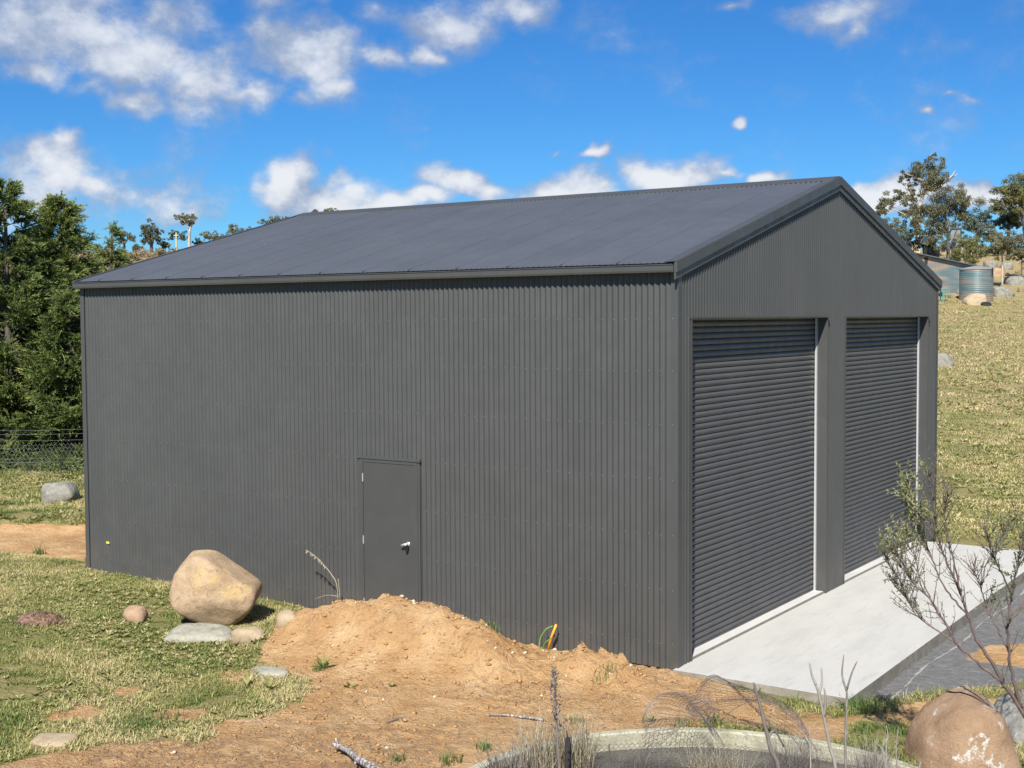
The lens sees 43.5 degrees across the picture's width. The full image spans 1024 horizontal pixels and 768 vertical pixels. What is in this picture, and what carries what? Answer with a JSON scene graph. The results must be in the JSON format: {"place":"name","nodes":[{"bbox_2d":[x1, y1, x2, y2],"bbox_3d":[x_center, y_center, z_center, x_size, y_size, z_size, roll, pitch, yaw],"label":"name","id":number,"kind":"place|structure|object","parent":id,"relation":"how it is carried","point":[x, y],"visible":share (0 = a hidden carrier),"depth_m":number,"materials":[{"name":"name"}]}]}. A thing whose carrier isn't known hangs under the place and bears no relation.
{"place":"outdoors","nodes":[
{"label":"outdoors","id":0,"kind":"place"},
{"bbox_2d":[0,465,84,525],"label":"grass","id":1,"kind":"structure","parent":0,"point":[34,506],"depth_m":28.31,"materials":[{"name":"plant"}]},
{"bbox_2d":[0,551,319,764],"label":"grass","id":2,"kind":"structure","parent":0,"point":[21,723],"depth_m":14.44,"materials":[{"name":"plant"}]},
{"bbox_2d":[0,248,1023,767],"bbox_3d":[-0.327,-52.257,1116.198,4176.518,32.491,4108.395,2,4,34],"label":"ground","id":3,"kind":"structure","parent":0,"point":[954,668],"depth_m":14.21,"materials":[{"name":"soil"}]},
{"bbox_2d":[0,236,68,451],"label":"conifer tree","id":4,"kind":"object","parent":3,"relation":"on","point":[7,347],"visible":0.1,"depth_m":34.46,"materials":[{"name":"green plant"}]},
{"bbox_2d":[0,230,73,418],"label":"conifer tree","id":5,"kind":"object","parent":3,"relation":"on","point":[36,240],"visible":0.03,"depth_m":39.28,"materials":[{"name":"green plant"}]},
{"bbox_2d":[31,544,46,555],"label":"grass tuft","id":6,"kind":"object","parent":3,"relation":"on","point":[38,551],"visible":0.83,"depth_m":22.91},
{"bbox_2d":[11,608,70,626],"bbox_3d":[-6.084,3.089,16.658,0.771,0.340,0.668,2,4,34],"label":"debris heap","id":7,"kind":"object","parent":3,"relation":"on","point":[38,617],"visible":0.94,"depth_m":16.54,"materials":[{"name":"brown plant"}]},
{"bbox_2d":[0,286,83,471],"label":"conifer tree","id":8,"kind":"object","parent":3,"relation":"on","point":[71,414],"visible":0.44,"depth_m":34.22,"materials":[{"name":"green plant"}]},
{"bbox_2d":[0,429,83,472],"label":"wire fence","id":9,"kind":"object","parent":3,"relation":"on","point":[41,447],"visible":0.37,"depth_m":33.02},
{"bbox_2d":[0,176,85,471],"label":"conifer tree","id":10,"kind":"object","parent":3,"relation":"on","point":[31,288],"visible":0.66,"depth_m":35.16,"materials":[{"name":"green plant"}]},
{"bbox_2d":[0,191,108,461],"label":"conifer tree","id":11,"kind":"object","parent":3,"relation":"on","point":[67,221],"visible":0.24,"depth_m":36.67,"materials":[{"name":"green plant"}]},
{"bbox_2d":[31,733,78,746],"bbox_3d":[-4.363,3.435,12.250,0.412,0.160,0.353,0,3,4],"label":"rock","id":12,"kind":"object","parent":3,"relation":"on","point":[52,739],"visible":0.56,"depth_m":12.19,"materials":[{"name":"beige stone"}]},
{"bbox_2d":[41,482,79,502],"bbox_3d":[-10.015,2.437,28.526,0.802,0.552,0.680,0,3,-1],"label":"rock","id":13,"kind":"object","parent":3,"relation":"on","point":[61,491],"visible":0.69,"depth_m":28.25,"materials":[{"name":"grey stone"}]},
{"bbox_2d":[3,246,179,264],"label":"scrub","id":14,"kind":"object","parent":3,"relation":"on","point":[159,251],"visible":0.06,"depth_m":179.66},
{"bbox_2d":[90,220,131,271],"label":"conifer tree","id":15,"kind":"object","parent":3,"relation":"on","point":[119,257],"visible":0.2,"depth_m":45.94,"materials":[{"name":"green plant"}]},
{"bbox_2d":[111,230,135,248],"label":"gum tree","id":16,"kind":"object","parent":3,"relation":"on","point":[130,237],"visible":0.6,"depth_m":204.60,"materials":[{"name":"green plant"}]},
{"bbox_2d":[91,715,165,739],"bbox_3d":[-3.747,3.340,12.577,0.784,0.140,0.652,0,3,0],"label":"grass tuft","id":17,"kind":"object","parent":3,"relation":"on","point":[128,727],"visible":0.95,"depth_m":12.57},
{"bbox_2d":[123,605,147,622],"bbox_3d":[-4.926,3.021,16.799,0.290,0.233,0.239,0,3,0],"label":"rock","id":18,"kind":"object","parent":3,"relation":"on","point":[135,613],"visible":0.9,"depth_m":16.72,"materials":[{"name":"stone"}]},
{"bbox_2d":[140,218,165,251],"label":"gum tree","id":19,"kind":"object","parent":3,"relation":"on","point":[151,231],"visible":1,"depth_m":204.70,"materials":[{"name":"green plant"}]},
{"bbox_2d":[0,554,310,761],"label":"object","id":20,"kind":"object","parent":3,"relation":"on","point":[229,648],"visible":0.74,"depth_m":15.54,"materials":[{"name":"plant"}]},
{"bbox_2d":[127,706,186,728],"bbox_3d":[-3.538,3.331,12.841,0.725,0.145,0.593,2,4,34],"label":"grass tuft","id":21,"kind":"object","parent":3,"relation":"on","point":[167,716],"visible":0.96,"depth_m":12.89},
{"bbox_2d":[160,241,170,251],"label":"crest bush","id":22,"kind":"object","parent":3,"relation":"on","point":[164,245],"visible":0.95,"depth_m":207.52,"materials":[{"name":"green plant"}]},
{"bbox_2d":[167,229,187,240],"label":"gum tree","id":23,"kind":"object","parent":3,"relation":"on","point":[180,235],"visible":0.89,"depth_m":205.99,"materials":[{"name":"green plant"}]},
{"bbox_2d":[173,213,197,246],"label":"gum tree","id":24,"kind":"object","parent":3,"relation":"on","point":[184,219],"visible":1,"depth_m":203.63,"materials":[{"name":"green plant"}]},
{"bbox_2d":[163,623,232,642],"bbox_3d":[-3.844,3.156,15.982,0.912,0.268,0.548,0,3,1],"label":"rock","id":25,"kind":"object","parent":3,"relation":"on","point":[195,632],"visible":0.62,"depth_m":15.84,"materials":[{"name":"stone"}]},
{"bbox_2d":[192,238,204,244],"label":"crest bush","id":26,"kind":"object","parent":3,"relation":"on","point":[197,241],"visible":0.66,"depth_m":207.98,"materials":[{"name":"green plant"}]},
{"bbox_2d":[199,230,219,240],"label":"crest shrub","id":27,"kind":"object","parent":3,"relation":"on","point":[207,233],"visible":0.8,"depth_m":203.61,"materials":[{"name":"green plant"}]},
{"bbox_2d":[170,550,261,625],"bbox_3d":[-3.875,2.687,16.782,1.135,0.975,0.852,0,3,-2],"label":"boulder","id":28,"kind":"object","parent":3,"relation":"on","point":[212,586],"visible":0.97,"depth_m":16.45,"materials":[{"name":"beige stone"}]},
{"bbox_2d":[225,224,244,234],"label":"crest shrub","id":29,"kind":"object","parent":3,"relation":"on","point":[232,230],"visible":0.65,"depth_m":203.31,"materials":[{"name":"green plant"}]},
{"bbox_2d":[231,626,263,644],"bbox_3d":[-3.217,3.078,15.756,0.400,0.200,0.315,0,3,2],"label":"rock","id":30,"kind":"object","parent":3,"relation":"on","point":[241,635],"visible":0.89,"depth_m":15.62,"materials":[{"name":"beige stone"}]},
{"bbox_2d":[243,673,252,687],"bbox_3d":[-2.893,3.248,14.028,0.104,0.123,0.230,-1,3,-7],"label":"weed rosette","id":31,"kind":"object","parent":3,"relation":"on","point":[247,680],"visible":1,"depth_m":14.10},
{"bbox_2d":[251,596,266,611],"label":"grass tuft","id":32,"kind":"object","parent":3,"relation":"on","point":[261,605],"visible":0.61,"depth_m":17.50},
{"bbox_2d":[256,215,281,224],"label":"crest shrub","id":33,"kind":"object","parent":3,"relation":"on","point":[276,218],"visible":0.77,"depth_m":203.83,"materials":[{"name":"green plant"}]},
{"bbox_2d":[250,665,288,677],"bbox_3d":[-2.755,3.298,14.565,0.478,0.160,0.341,0,3,0],"label":"rock","id":34,"kind":"object","parent":3,"relation":"on","point":[275,671],"visible":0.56,"depth_m":14.50,"materials":[{"name":"stone"}]},
{"bbox_2d":[261,677,278,687],"bbox_3d":[-2.631,3.266,14.004,0.233,0.094,0.190,2,4,34],"label":"weed rosette","id":35,"kind":"object","parent":3,"relation":"on","point":[267,684],"visible":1,"depth_m":14.04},
{"bbox_2d":[276,609,295,628],"bbox_3d":[-2.774,2.921,15.923,0.260,0.226,0.244,0,3,2],"label":"rock","id":36,"kind":"object","parent":3,"relation":"on","point":[285,617],"visible":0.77,"depth_m":15.83,"materials":[{"name":"beige stone"}]},
{"bbox_2d":[312,661,328,671],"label":"grass tuft","id":37,"kind":"object","parent":3,"relation":"on","point":[320,669],"visible":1,"depth_m":14.60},
{"bbox_2d":[305,550,340,599],"bbox_3d":[-2.511,2.661,17.099,0.682,0.859,0.097,2,4,34],"label":"dead branch","id":38,"kind":"object","parent":3,"relation":"on","point":[310,553],"visible":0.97,"depth_m":17.02,"materials":[{"name":"wood"}]},
{"bbox_2d":[312,655,337,666],"bbox_3d":[-2.158,3.164,14.701,0.218,0.140,0.247,2,4,34],"label":"weed rosette","id":39,"kind":"object","parent":3,"relation":"on","point":[323,660],"visible":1,"depth_m":14.72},
{"bbox_2d":[331,738,380,767],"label":"dead branch","id":40,"kind":"object","parent":3,"relation":"on","point":[357,758],"visible":1,"depth_m":11.55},
{"bbox_2d":[56,676,715,767],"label":"dry litter","id":41,"kind":"object","parent":3,"relation":"on","point":[116,757],"visible":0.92,"depth_m":12.14,"materials":[{"name":"brown plant"}]},
{"bbox_2d":[27,594,766,767],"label":"dirt clods","id":42,"kind":"object","parent":3,"relation":"on","point":[426,679],"visible":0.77,"depth_m":13.82,"materials":[{"name":"soil"}]},
{"bbox_2d":[387,749,406,762],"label":"grass tuft","id":43,"kind":"object","parent":3,"relation":"on","point":[395,756],"visible":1,"depth_m":11.64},
{"bbox_2d":[438,749,462,765],"bbox_3d":[-0.568,3.343,11.577,0.230,0.147,0.304,-2,3,-25],"label":"grass tuft","id":44,"kind":"object","parent":3,"relation":"on","point":[447,762],"visible":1,"depth_m":11.55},
{"bbox_2d":[170,595,789,763],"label":"stone chips","id":45,"kind":"object","parent":3,"relation":"on","point":[383,699],"visible":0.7,"depth_m":14.47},
{"bbox_2d":[476,737,491,752],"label":"grass tuft","id":46,"kind":"object","parent":3,"relation":"on","point":[485,746],"visible":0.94,"depth_m":11.91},
{"bbox_2d":[483,616,502,635],"bbox_3d":[-0.204,2.790,14.868,0.266,0.295,0.284,-1,3,-19],"label":"grass tuft","id":47,"kind":"object","parent":3,"relation":"on","point":[493,626],"visible":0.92,"depth_m":14.85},
{"bbox_2d":[72,176,941,670],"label":"metal shed","id":48,"kind":"structure","parent":3,"relation":"on","point":[668,428],"depth_m":17.12,"materials":[{"name":"grey metal"}]},
{"bbox_2d":[356,455,420,601],"bbox_3d":[-1.623,2.053,16.838,1.070,2.190,0.093,2,4,34],"label":"access door","id":49,"kind":"structure","parent":48,"relation":"in","point":[388,487],"depth_m":16.84,"materials":[{"name":"grey metal"}]},
{"bbox_2d":[690,316,829,660],"bbox_3d":[3.201,0.998,16.631,0.245,4.209,4.450,2,4,34],"label":"roller door","id":50,"kind":"structure","parent":48,"relation":"in","point":[759,384],"depth_m":16.72,"materials":[{"name":"grey metal"}]},
{"bbox_2d":[844,315,929,583],"bbox_3d":[6.005,0.768,20.788,0.245,4.209,4.250,2,4,34],"label":"roller door","id":51,"kind":"structure","parent":48,"relation":"in","point":[886,357],"depth_m":20.92,"materials":[{"name":"grey metal"}]},
{"bbox_2d":[488,714,543,720],"bbox_3d":[0.044,3.338,12.894,0.606,0.032,0.060,1,3,21],"label":"stick","id":52,"kind":"object","parent":3,"relation":"on","point":[533,718],"visible":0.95,"depth_m":12.91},
{"bbox_2d":[539,624,556,649],"bbox_3d":[0.427,3.040,15.370,0.264,0.369,0.041,2,4,34],"label":"cable conduit","id":53,"kind":"object","parent":3,"relation":"on","point":[551,637],"visible":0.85,"depth_m":15.35,"materials":[{"name":"plastic"}]},
{"bbox_2d":[593,660,618,681],"bbox_3d":[0.987,3.138,14.053,0.370,0.269,0.258,-1,3,-13],"label":"grass tuft","id":54,"kind":"object","parent":3,"relation":"on","point":[606,670],"visible":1,"depth_m":14.06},
{"bbox_2d":[644,714,654,720],"bbox_3d":[1.353,3.297,12.741,0.129,0.083,0.141,-3,4,-41],"label":"weed rosette","id":55,"kind":"object","parent":3,"relation":"on","point":[650,716],"visible":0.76,"depth_m":12.74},
{"bbox_2d":[666,713,696,726],"bbox_3d":[1.647,3.301,12.573,0.308,0.137,0.338,-2,3,-31],"label":"grass tuft","id":56,"kind":"object","parent":3,"relation":"on","point":[678,720],"visible":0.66,"depth_m":12.58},
{"bbox_2d":[469,727,919,767],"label":"concrete tank","id":57,"kind":"object","parent":3,"relation":"on","point":[615,737],"visible":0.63,"depth_m":12.08,"materials":[{"name":"concrete"}]},
{"bbox_2d":[466,733,560,767],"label":"dry weed","id":58,"kind":"object","parent":57,"relation":"on","point":[512,763],"visible":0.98,"depth_m":11.15,"materials":[{"name":"plant"}]},
{"bbox_2d":[503,705,575,767],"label":"dry weed","id":59,"kind":"object","parent":57,"relation":"on","point":[542,759],"visible":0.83,"depth_m":11.21,"materials":[{"name":"plant"}]},
{"bbox_2d":[548,665,565,767],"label":"mullein stalk","id":60,"kind":"object","parent":57,"relation":"on","point":[554,695],"visible":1,"depth_m":9.29,"materials":[{"name":"plant"}]},
{"bbox_2d":[565,730,571,767],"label":"post stub","id":61,"kind":"object","parent":57,"relation":"in","point":[568,762],"visible":1,"depth_m":10.18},
{"bbox_2d":[538,702,609,767],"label":"dry weed","id":62,"kind":"object","parent":57,"relation":"on","point":[578,754],"visible":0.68,"depth_m":11.28,"materials":[{"name":"plant"}]},
{"bbox_2d":[601,738,679,767],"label":"dry weed","id":63,"kind":"object","parent":57,"relation":"on","point":[640,764],"visible":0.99,"depth_m":11.25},
{"bbox_2d":[669,732,768,767],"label":"dry weed","id":64,"kind":"object","parent":57,"relation":"on","point":[719,764],"visible":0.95,"depth_m":11.26,"materials":[{"name":"plant"}]},
{"bbox_2d":[564,675,879,767],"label":"wire netting","id":65,"kind":"object","parent":57,"relation":"on","point":[711,712],"visible":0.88,"depth_m":11.89,"materials":[{"name":"metal"}]},
{"bbox_2d":[753,682,784,767],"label":"dead stalk","id":66,"kind":"object","parent":57,"relation":"on","point":[771,751],"visible":1,"depth_m":8.29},
{"bbox_2d":[734,720,843,767],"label":"dry weed","id":67,"kind":"object","parent":57,"relation":"on","point":[795,765],"visible":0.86,"depth_m":11.24,"materials":[{"name":"plant"}]},
{"bbox_2d":[809,726,811,767],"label":"dead stalk","id":68,"kind":"object","parent":57,"relation":"on","point":[809,747],"visible":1,"depth_m":8.30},
{"bbox_2d":[809,663,836,767],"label":"dead stalk","id":69,"kind":"object","parent":57,"relation":"on","point":[823,711],"visible":1,"depth_m":8.29,"materials":[{"name":"plant"}]},
{"bbox_2d":[841,655,857,767],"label":"dead stalk","id":70,"kind":"object","parent":57,"relation":"on","point":[845,731],"visible":1,"depth_m":8.29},
{"bbox_2d":[848,727,894,767],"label":"dry weed","id":71,"kind":"object","parent":57,"relation":"on","point":[875,754],"visible":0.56,"depth_m":11.34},
{"bbox_2d":[829,728,914,767],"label":"dry weed","id":72,"kind":"object","parent":57,"relation":"on","point":[874,762],"visible":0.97,"depth_m":10.96,"materials":[{"name":"plant"}]},
{"bbox_2d":[874,725,888,767],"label":"dead stalk","id":73,"kind":"object","parent":57,"relation":"on","point":[885,746],"visible":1,"depth_m":8.30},
{"bbox_2d":[895,731,897,767],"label":"dead stalk","id":74,"kind":"object","parent":57,"relation":"on","point":[896,751],"visible":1,"depth_m":8.30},
{"bbox_2d":[700,710,724,722],"bbox_3d":[1.994,3.274,12.687,0.264,0.129,0.211,0,3,14],"label":"weed rosette","id":75,"kind":"object","parent":3,"relation":"on","point":[716,716],"visible":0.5,"depth_m":12.69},
{"bbox_2d":[673,541,1023,707],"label":"concrete apron","id":76,"kind":"object","parent":3,"relation":"on","point":[873,629],"visible":0.58,"depth_m":16.08,"materials":[{"name":"concrete"}]},
{"bbox_2d":[836,691,880,715],"bbox_3d":[3.595,3.345,13.334,0.547,0.365,0.512,2,4,34],"label":"grass tuft","id":77,"kind":"object","parent":3,"relation":"on","point":[862,704],"visible":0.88,"depth_m":13.26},
{"bbox_2d":[875,152,956,242],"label":"gum tree","id":78,"kind":"object","parent":3,"relation":"on","point":[931,173],"visible":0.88,"depth_m":151.68,"materials":[{"name":"green plant"}]},
{"bbox_2d":[899,229,935,250],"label":"hill shrub","id":79,"kind":"object","parent":3,"relation":"on","point":[906,235],"visible":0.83,"depth_m":142.44,"materials":[{"name":"green plant"}]},
{"bbox_2d":[922,247,939,256],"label":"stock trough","id":80,"kind":"object","parent":3,"relation":"on","point":[929,251],"visible":0.52,"depth_m":140.66,"materials":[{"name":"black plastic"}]},
{"bbox_2d":[928,239,946,251],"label":"hill shrub","id":81,"kind":"object","parent":3,"relation":"on","point":[943,244],"visible":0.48,"depth_m":157.35,"materials":[{"name":"green plant"}]},
{"bbox_2d":[939,289,947,301],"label":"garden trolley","id":82,"kind":"object","parent":3,"relation":"on","point":[941,294],"visible":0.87,"depth_m":107.70,"materials":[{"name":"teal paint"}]},
{"bbox_2d":[938,353,953,366],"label":"rock","id":83,"kind":"object","parent":3,"relation":"on","point":[945,359],"visible":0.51,"depth_m":61.95,"materials":[{"name":"grey stone"}]},
{"bbox_2d":[907,182,986,258],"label":"gum tree","id":84,"kind":"object","parent":3,"relation":"on","point":[948,205],"visible":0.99,"depth_m":139.50,"materials":[{"name":"green plant"}]},
{"bbox_2d":[916,252,978,293],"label":"tin shed","id":85,"kind":"structure","parent":3,"relation":"on","point":[945,271],"depth_m":113.75,"materials":[{"name":"metal"}]},
{"bbox_2d":[874,445,1023,717],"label":"tea tree shrub","id":86,"kind":"object","parent":3,"relation":"on","point":[907,496],"visible":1,"depth_m":11.00,"materials":[{"name":"grey plant"}]},
{"bbox_2d":[939,231,966,251],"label":"hill shrub","id":87,"kind":"object","parent":3,"relation":"on","point":[964,236],"visible":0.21,"depth_m":159.97,"materials":[{"name":"green plant"}]},
{"bbox_2d":[887,590,1023,699],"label":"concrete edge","id":88,"kind":"object","parent":3,"relation":"on","point":[922,668],"visible":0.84,"depth_m":15.58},
{"bbox_2d":[951,227,962,259],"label":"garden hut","id":89,"kind":"object","parent":3,"relation":"on","point":[954,244],"visible":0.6,"depth_m":146.03,"materials":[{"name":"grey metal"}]},
{"bbox_2d":[903,686,1021,767],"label":"rock","id":90,"kind":"object","parent":3,"relation":"on","point":[960,727],"visible":0.99,"depth_m":11.15,"materials":[{"name":"brown stone"}]},
{"bbox_2d":[950,233,989,264],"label":"wattle bush","id":91,"kind":"object","parent":3,"relation":"on","point":[971,244],"visible":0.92,"depth_m":126.80,"materials":[{"name":"green plant"}]},
{"bbox_2d":[922,250,1023,299],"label":"tussocks","id":92,"kind":"object","parent":3,"relation":"on","point":[1008,274],"visible":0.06,"depth_m":128.53,"materials":[{"name":"plant"}]},
{"bbox_2d":[961,294,986,304],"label":"rock","id":93,"kind":"object","parent":3,"relation":"on","point":[974,299],"visible":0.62,"depth_m":104.91,"materials":[{"name":"beige stone"}]},
{"bbox_2d":[958,266,993,301],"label":"water tank","id":94,"kind":"object","parent":3,"relation":"on","point":[976,280],"visible":0.88,"depth_m":107.81,"materials":[{"name":"metal"}]},
{"bbox_2d":[958,206,997,250],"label":"gum tree","id":95,"kind":"object","parent":3,"relation":"on","point":[971,224],"visible":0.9,"depth_m":164.61,"materials":[{"name":"green plant"}]},
{"bbox_2d":[937,299,1023,412],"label":"grass","id":96,"kind":"structure","parent":3,"relation":"on","point":[1014,357],"depth_m":69.40,"materials":[{"name":"plant"}]},
{"bbox_2d":[982,261,997,266],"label":"rock","id":97,"kind":"object","parent":3,"relation":"on","point":[990,264],"visible":0.6,"depth_m":137.04,"materials":[{"name":"grey stone"}]},
{"bbox_2d":[979,224,1002,245],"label":"hill shrub","id":98,"kind":"object","parent":3,"relation":"on","point":[993,233],"visible":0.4,"depth_m":167.87,"materials":[{"name":"green plant"}]},
{"bbox_2d":[979,230,1016,285],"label":"gum tree","id":99,"kind":"object","parent":3,"relation":"on","point":[1000,248],"visible":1,"depth_m":118.53,"materials":[{"name":"green plant"}]},
{"bbox_2d":[993,268,1004,276],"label":"rock","id":100,"kind":"object","parent":3,"relation":"on","point":[997,272],"visible":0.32,"depth_m":127.93,"materials":[{"name":"stone"}]},
{"bbox_2d":[993,286,1014,296],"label":"rock","id":101,"kind":"object","parent":3,"relation":"on","point":[1000,291],"visible":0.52,"depth_m":111.94,"materials":[{"name":"grey stone"}]},
{"bbox_2d":[987,171,1023,235],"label":"gum tree","id":102,"kind":"object","parent":3,"relation":"on","point":[1014,196],"visible":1,"depth_m":145.44,"materials":[{"name":"green plant"}]},
{"bbox_2d":[990,204,1021,254],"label":"tree","id":103,"kind":"object","parent":3,"relation":"on","point":[1002,220],"visible":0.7,"depth_m":149.65,"materials":[{"name":"green plant"}]},
{"bbox_2d":[999,262,1012,269],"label":"rock","id":104,"kind":"object","parent":3,"relation":"on","point":[1007,265],"visible":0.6,"depth_m":133.98,"materials":[{"name":"grey stone"}]},
{"bbox_2d":[994,690,1023,745],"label":"rock","id":105,"kind":"object","parent":3,"relation":"on","point":[1006,708],"visible":0.36,"depth_m":12.40,"materials":[{"name":"stone"}]},
{"bbox_2d":[1003,276,1023,285],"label":"rock","id":106,"kind":"object","parent":3,"relation":"on","point":[1014,280],"visible":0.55,"depth_m":121.02,"materials":[{"name":"grey stone"}]},
{"bbox_2d":[1005,234,1023,275],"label":"tree","id":107,"kind":"object","parent":3,"relation":"on","point":[1019,250],"visible":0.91,"depth_m":125.11,"materials":[{"name":"green plant"}]},
{"bbox_2d":[0,0,1023,251],"label":"sky","id":108,"kind":"structure","parent":0,"point":[242,113],"materials":[{"name":"blue"}]},
{"bbox_2d":[642,679,1023,767],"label":"grass","id":109,"kind":"structure","parent":0,"point":[902,728],"depth_m":12.69,"materials":[{"name":"plant"}]},
{"bbox_2d":[936,369,1023,540],"bbox_3d":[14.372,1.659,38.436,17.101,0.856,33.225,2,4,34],"label":"grass","id":110,"kind":"structure","parent":0,"point":[968,519],"depth_m":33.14,"materials":[{"name":"plant"}]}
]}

